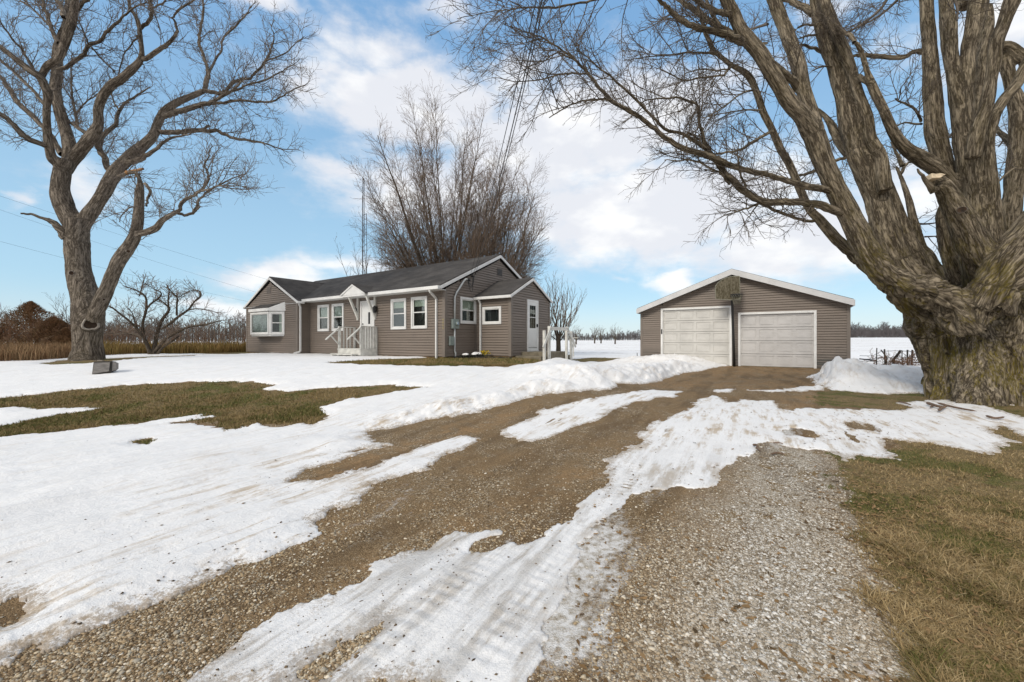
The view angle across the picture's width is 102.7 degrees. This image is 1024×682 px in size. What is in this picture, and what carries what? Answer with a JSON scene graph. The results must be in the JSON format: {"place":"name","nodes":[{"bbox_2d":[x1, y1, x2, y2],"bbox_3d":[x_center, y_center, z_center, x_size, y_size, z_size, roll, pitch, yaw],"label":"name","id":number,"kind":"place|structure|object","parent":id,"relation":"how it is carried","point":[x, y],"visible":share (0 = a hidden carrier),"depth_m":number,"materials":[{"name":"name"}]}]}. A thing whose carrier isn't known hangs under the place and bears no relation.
{"place":"outdoors","nodes":[
{"label":"outdoors","id":0,"kind":"place"},
{"bbox_2d":[0,241,247,301],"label":"power line","id":1,"kind":"object","parent":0,"point":[125,273],"visible":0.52,"depth_m":64.72,"materials":[{"name":"metal"}]},
{"bbox_2d":[1,196,260,277],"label":"power line","id":2,"kind":"object","parent":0,"point":[125,236],"visible":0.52,"depth_m":65.14,"materials":[{"name":"metal"}]},
{"bbox_2d":[103,338,245,354],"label":"tall grass","id":3,"kind":"structure","parent":0,"point":[118,348],"depth_m":21.39,"materials":[{"name":"brown plant"}]},
{"bbox_2d":[362,196,366,273],"bbox_3d":[-9.720,-5.002,27.049,0.326,11.344,0.094,0,0,-31],"label":"antenna mast","id":4,"kind":"object","parent":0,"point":[362,239],"visible":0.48,"depth_m":26.98,"materials":[{"name":"metal"}]},
{"bbox_2d":[0,352,1023,681],"bbox_3d":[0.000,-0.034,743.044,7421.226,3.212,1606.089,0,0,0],"label":"ground","id":5,"kind":"structure","parent":0,"point":[562,632],"depth_m":3.19,"materials":[{"name":"brown soil"}]},
{"bbox_2d":[0,324,22,344],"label":"cedar tree","id":6,"kind":"object","parent":5,"relation":"on","point":[5,333],"visible":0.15,"depth_m":26.32,"materials":[{"name":"brown plant"}]},
{"bbox_2d":[0,301,65,344],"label":"cedar tree","id":7,"kind":"object","parent":5,"relation":"on","point":[24,312],"visible":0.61,"depth_m":26.51,"materials":[{"name":"brown plant"}]},
{"bbox_2d":[0,340,71,360],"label":"reeds","id":8,"kind":"object","parent":5,"relation":"on","point":[20,351],"visible":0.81,"depth_m":13.80,"materials":[{"name":"beige plant"}]},
{"bbox_2d":[3,316,70,345],"bbox_3d":[-27.979,-0.327,25.108,5.668,2.394,5.178,0,0,28],"label":"cedar tree","id":9,"kind":"object","parent":5,"relation":"on","point":[54,322],"visible":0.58,"depth_m":24.36,"materials":[{"name":"brown plant"}]},
{"bbox_2d":[33,327,70,345],"bbox_3d":[-26.221,0.043,23.965,3.241,1.655,2.922,0,0,26],"label":"cedar tree","id":10,"kind":"object","parent":5,"relation":"on","point":[63,335],"visible":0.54,"depth_m":23.56,"materials":[{"name":"brown plant"}]},
{"bbox_2d":[47,292,70,323],"bbox_3d":[-32.385,-1.308,29.902,2.026,4.359,1.712,0,0,0],"label":"bare tree","id":11,"kind":"object","parent":5,"relation":"on","point":[67,322],"visible":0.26,"depth_m":29.61,"materials":[{"name":"brown plant"}]},
{"bbox_2d":[0,306,133,344],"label":"thicket","id":12,"kind":"object","parent":5,"relation":"on","point":[13,331],"visible":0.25,"depth_m":24.50,"materials":[{"name":"brown plant"}]},
{"bbox_2d":[1,311,245,342],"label":"brown woods","id":13,"kind":"object","parent":5,"relation":"on","point":[186,336],"visible":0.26,"depth_m":170.34,"materials":[{"name":"brown plant"}]},
{"bbox_2d":[0,0,327,360],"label":"maple tree","id":14,"kind":"object","parent":5,"relation":"on","point":[90,300],"visible":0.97,"depth_m":13.86,"materials":[{"name":"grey plant"}]},
{"bbox_2d":[105,269,234,353],"bbox_3d":[-16.119,-1.152,18.827,8.006,4.103,3.165,0,0,0],"label":"fruit tree","id":15,"kind":"object","parent":5,"relation":"on","point":[157,349],"visible":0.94,"depth_m":18.41,"materials":[{"name":"brown plant"}]},
{"bbox_2d":[103,320,245,343],"bbox_3d":[-24.652,-0.487,29.858,13.785,2.330,3.702,0,0,0],"label":"scrub","id":16,"kind":"object","parent":5,"relation":"on","point":[197,336],"visible":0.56,"depth_m":29.88,"materials":[{"name":"brown plant"}]},
{"bbox_2d":[0,380,419,444],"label":"grass","id":17,"kind":"structure","parent":5,"relation":"on","point":[7,430],"depth_m":6.71,"materials":[{"name":"plant"}]},
{"bbox_2d":[233,316,236,344],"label":"sapling","id":18,"kind":"object","parent":5,"relation":"on","point":[234,330],"visible":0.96,"depth_m":26.99,"materials":[{"name":"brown plant"}]},
{"bbox_2d":[236,309,239,342],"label":"sapling","id":19,"kind":"object","parent":5,"relation":"on","point":[238,326],"visible":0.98,"depth_m":26.99,"materials":[{"name":"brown plant"}]},
{"bbox_2d":[241,314,245,343],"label":"sapling","id":20,"kind":"object","parent":5,"relation":"on","point":[242,328],"visible":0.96,"depth_m":26.99,"materials":[{"name":"brown plant"}]},
{"bbox_2d":[335,225,401,275],"bbox_3d":[-12.643,-5.099,38.039,6.913,12.038,3.852,0,0,0],"label":"bare tree","id":21,"kind":"object","parent":5,"relation":"on","point":[361,259],"visible":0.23,"depth_m":38.37,"materials":[{"name":"brown plant"}]},
{"bbox_2d":[243,254,575,360],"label":"house","id":22,"kind":"structure","parent":5,"relation":"on","point":[496,305],"depth_m":16.94,"materials":[{"name":"beige plastic"}]},
{"bbox_2d":[248,302,285,335],"bbox_3d":[-12.597,-1.055,20.825,3.080,1.690,0.630,0,0,34],"label":"bay window","id":23,"kind":"structure","parent":22,"relation":"in","point":[270,321],"depth_m":20.29,"materials":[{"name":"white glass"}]},
{"bbox_2d":[317,304,329,330],"bbox_3d":[-8.879,-1.055,19.399,0.920,1.250,0.180,0,0,34],"label":"window","id":24,"kind":"structure","parent":22,"relation":"in","point":[322,310],"depth_m":19.49,"materials":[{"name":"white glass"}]},
{"bbox_2d":[332,303,344,330],"bbox_3d":[-7.925,-1.055,18.758,0.900,1.250,0.180,0,0,34],"label":"window","id":25,"kind":"structure","parent":22,"relation":"in","point":[337,309],"depth_m":18.82,"materials":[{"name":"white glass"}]},
{"bbox_2d":[360,300,374,347],"bbox_3d":[-6.185,-0.625,17.536,0.950,2.150,0.100,0,0,34],"label":"front door","id":26,"kind":"structure","parent":22,"relation":"in","point":[366,317],"depth_m":17.59,"materials":[{"name":"white paint"}]},
{"bbox_2d":[391,298,406,329],"bbox_3d":[-4.516,-1.055,16.462,0.900,1.230,0.180,0,0,34],"label":"window","id":27,"kind":"structure","parent":22,"relation":"in","point":[400,304],"depth_m":16.52,"materials":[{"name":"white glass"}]},
{"bbox_2d":[411,296,427,328],"bbox_3d":[-3.542,-1.065,15.804,0.870,1.230,0.180,0,0,34],"label":"window","id":28,"kind":"structure","parent":22,"relation":"in","point":[420,303],"depth_m":15.87,"materials":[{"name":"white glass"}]},
{"bbox_2d":[460,297,476,323],"bbox_3d":[-1.761,-1.165,16.149,0.180,1.030,0.960,0,0,34],"label":"window","id":29,"kind":"structure","parent":22,"relation":"in","point":[467,305],"depth_m":16.21,"materials":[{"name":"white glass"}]},
{"bbox_2d":[482,306,501,324],"bbox_3d":[-0.761,-0.975,16.102,0.910,0.690,0.180,0,0,34],"label":"window","id":30,"kind":"structure","parent":22,"relation":"in","point":[493,314],"depth_m":16.15,"materials":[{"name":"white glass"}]},
{"bbox_2d":[471,0,536,271],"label":"service cable","id":31,"kind":"object","parent":22,"relation":"attached to","point":[510,110],"visible":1,"depth_m":5.27,"materials":[{"name":"rubber"}]},
{"bbox_2d":[473,0,542,273],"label":"service cable","id":32,"kind":"object","parent":22,"relation":"attached to","point":[516,110],"visible":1,"depth_m":5.18,"materials":[{"name":"rubber"}]},
{"bbox_2d":[475,0,544,272],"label":"service cable","id":33,"kind":"object","parent":22,"relation":"attached to","point":[517,114],"visible":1,"depth_m":5.38,"materials":[{"name":"rubber"}]},
{"bbox_2d":[526,299,538,351],"bbox_3d":[0.850,-0.605,16.874,0.130,2.110,0.880,0,0,34],"label":"storm door","id":34,"kind":"structure","parent":22,"relation":"in","point":[532,307],"depth_m":16.91,"materials":[{"name":"white paint"}]},
{"bbox_2d":[341,69,539,270],"bbox_3d":[-4.443,-7.275,27.118,12.382,16.300,9.378,0,0,0],"label":"bare tree","id":35,"kind":"object","parent":5,"relation":"on","point":[445,250],"visible":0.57,"depth_m":25.46,"materials":[{"name":"brown plant"}]},
{"bbox_2d":[0,405,926,681],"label":"gravel stones","id":36,"kind":"object","parent":5,"relation":"on","point":[712,661],"visible":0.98,"depth_m":1.83,"materials":[{"name":"grey gravel"}]},
{"bbox_2d":[575,386,1023,681],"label":"dead leaves","id":37,"kind":"object","parent":36,"relation":"on","point":[755,646],"visible":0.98,"depth_m":1.93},
{"bbox_2d":[458,353,474,357],"bbox_3d":[-1.701,0.592,15.445,0.630,0.220,0.647,0,0,0],"label":"shrub","id":38,"kind":"object","parent":5,"relation":"on","point":[468,356],"visible":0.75,"depth_m":15.31,"materials":[{"name":"plant"}]},
{"bbox_2d":[329,356,618,365],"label":"grass","id":39,"kind":"structure","parent":5,"relation":"on","point":[480,362],"depth_m":12.42,"materials":[{"name":"brown plant"}]},
{"bbox_2d":[454,356,513,357],"bbox_3d":[-1.067,0.670,15.486,2.256,0.140,0.309,0,0,2],"label":"bed edging","id":40,"kind":"object","parent":5,"relation":"on","point":[488,357],"visible":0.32,"depth_m":15.43,"materials":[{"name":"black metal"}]},
{"bbox_2d":[444,133,557,283],"bbox_3d":[-0.269,-5.937,25.677,7.218,13.624,6.824,0,0,21],"label":"bare tree","id":41,"kind":"object","parent":5,"relation":"on","point":[520,261],"visible":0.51,"depth_m":24.73,"materials":[{"name":"brown plant"}]},
{"bbox_2d":[0,338,1023,681],"bbox_3d":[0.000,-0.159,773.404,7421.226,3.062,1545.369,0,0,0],"label":"snow","id":42,"kind":"structure","parent":5,"relation":"on","point":[186,498],"depth_m":3.43,"materials":[{"name":"white snow"}]},
{"bbox_2d":[92,361,118,373],"bbox_3d":[-9.731,0.664,9.811,0.391,0.347,0.312,0,0,-22],"label":"weathered box","id":43,"kind":"object","parent":42,"relation":"on","point":[101,367],"visible":0.9,"depth_m":9.69,"materials":[{"name":"grey wood"}]},
{"bbox_2d":[1,412,751,681],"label":"dirt crumbs","id":44,"kind":"object","parent":42,"relation":"on","point":[355,657],"visible":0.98,"depth_m":1.96,"materials":[{"name":"brown soil"}]},
{"bbox_2d":[926,402,945,407],"bbox_3d":[7.347,1.122,7.133,0.081,0.048,0.525,0,0,21],"label":"fallen stick","id":45,"kind":"object","parent":42,"relation":"on","point":[933,404],"visible":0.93,"depth_m":7.07,"materials":[{"name":"brown wood"}]},
{"bbox_2d":[938,403,974,410],"bbox_3d":[7.616,1.142,7.049,0.059,0.045,0.798,0,0,12],"label":"fallen stick","id":46,"kind":"object","parent":42,"relation":"on","point":[943,404],"visible":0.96,"depth_m":7.00,"materials":[{"name":"brown wood"}]},
{"bbox_2d":[985,415,1003,418],"bbox_3d":[7.270,1.157,6.163,0.196,0.035,0.193,0,0,-41],"label":"fallen stick","id":47,"kind":"object","parent":42,"relation":"on","point":[991,417],"visible":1,"depth_m":6.13,"materials":[{"name":"brown wood"}]},
{"bbox_2d":[541,271,586,350],"bbox_3d":[2.446,-1.322,22.652,3.183,5.002,2.416,0,0,0],"label":"young tree","id":48,"kind":"object","parent":5,"relation":"on","point":[558,335],"visible":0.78,"depth_m":22.40,"materials":[{"name":"brown plant"}]},
{"bbox_2d":[572,325,581,343],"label":"tree","id":49,"kind":"object","parent":5,"relation":"on","point":[577,333],"visible":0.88,"depth_m":94.86,"materials":[{"name":"brown plant"}]},
{"bbox_2d":[590,325,598,342],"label":"tree","id":50,"kind":"object","parent":5,"relation":"on","point":[595,333],"visible":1,"depth_m":109.67,"materials":[{"name":"brown plant"}]},
{"bbox_2d":[596,327,606,342],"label":"tree","id":51,"kind":"object","parent":5,"relation":"on","point":[600,335],"visible":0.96,"depth_m":111.86,"materials":[{"name":"brown plant"}]},
{"bbox_2d":[609,322,620,343],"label":"tree","id":52,"kind":"object","parent":5,"relation":"on","point":[615,334],"visible":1,"depth_m":99.94,"materials":[{"name":"brown plant"}]},
{"bbox_2d":[421,0,1023,406],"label":"maple tree","id":53,"kind":"object","parent":5,"relation":"on","point":[960,308],"visible":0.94,"depth_m":7.50,"materials":[{"name":"brown plant"}]},
{"bbox_2d":[715,276,742,366],"bbox_3d":[9.021,-0.737,16.902,0.926,3.897,0.770,0,0,-6],"label":"basketball hoop","id":54,"kind":"object","parent":5,"relation":"on","point":[727,288],"visible":0.99,"depth_m":17.12,"materials":[{"name":"brown wood"}]},
{"bbox_2d":[551,322,907,339],"bbox_3d":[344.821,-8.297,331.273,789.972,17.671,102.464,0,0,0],"label":"distant woods","id":55,"kind":"object","parent":5,"relation":"on","point":[885,331],"visible":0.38,"depth_m":313.15,"materials":[{"name":"plant"}]},
{"bbox_2d":[859,348,918,365],"bbox_3d":[16.404,0.871,17.502,3.021,1.106,1.213,0,0,0],"label":"wire fence","id":56,"kind":"object","parent":5,"relation":"on","point":[909,360],"visible":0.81,"depth_m":17.53,"materials":[{"name":"grey metal"}]},
{"bbox_2d":[0,0,1023,339],"label":"sky","id":57,"kind":"structure","parent":0,"point":[627,256],"materials":[{"name":"blue"}]},
{"bbox_2d":[636,269,854,368],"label":"garage","id":58,"kind":"structure","parent":0,"point":[780,324],"depth_m":17.37,"materials":[{"name":"beige plastic"}]},
{"bbox_2d":[661,306,731,365],"bbox_3d":[8.342,-0.180,18.677,2.990,2.660,0.175,0,0,34],"label":"garage door","id":59,"kind":"structure","parent":58,"relation":"in","point":[705,333],"depth_m":18.60,"materials":[{"name":"paint"}]},
{"bbox_2d":[738,310,816,368],"bbox_3d":[10.914,-0.020,16.956,2.720,2.340,0.155,0,0,34],"label":"garage door","id":60,"kind":"structure","parent":58,"relation":"in","point":[778,338],"depth_m":16.92,"materials":[{"name":"grey paint"}]},
{"bbox_2d":[816,391,1023,681],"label":"grass","id":61,"kind":"structure","parent":0,"point":[999,588],"depth_m":2.08,"materials":[{"name":"plant"}]}
]}

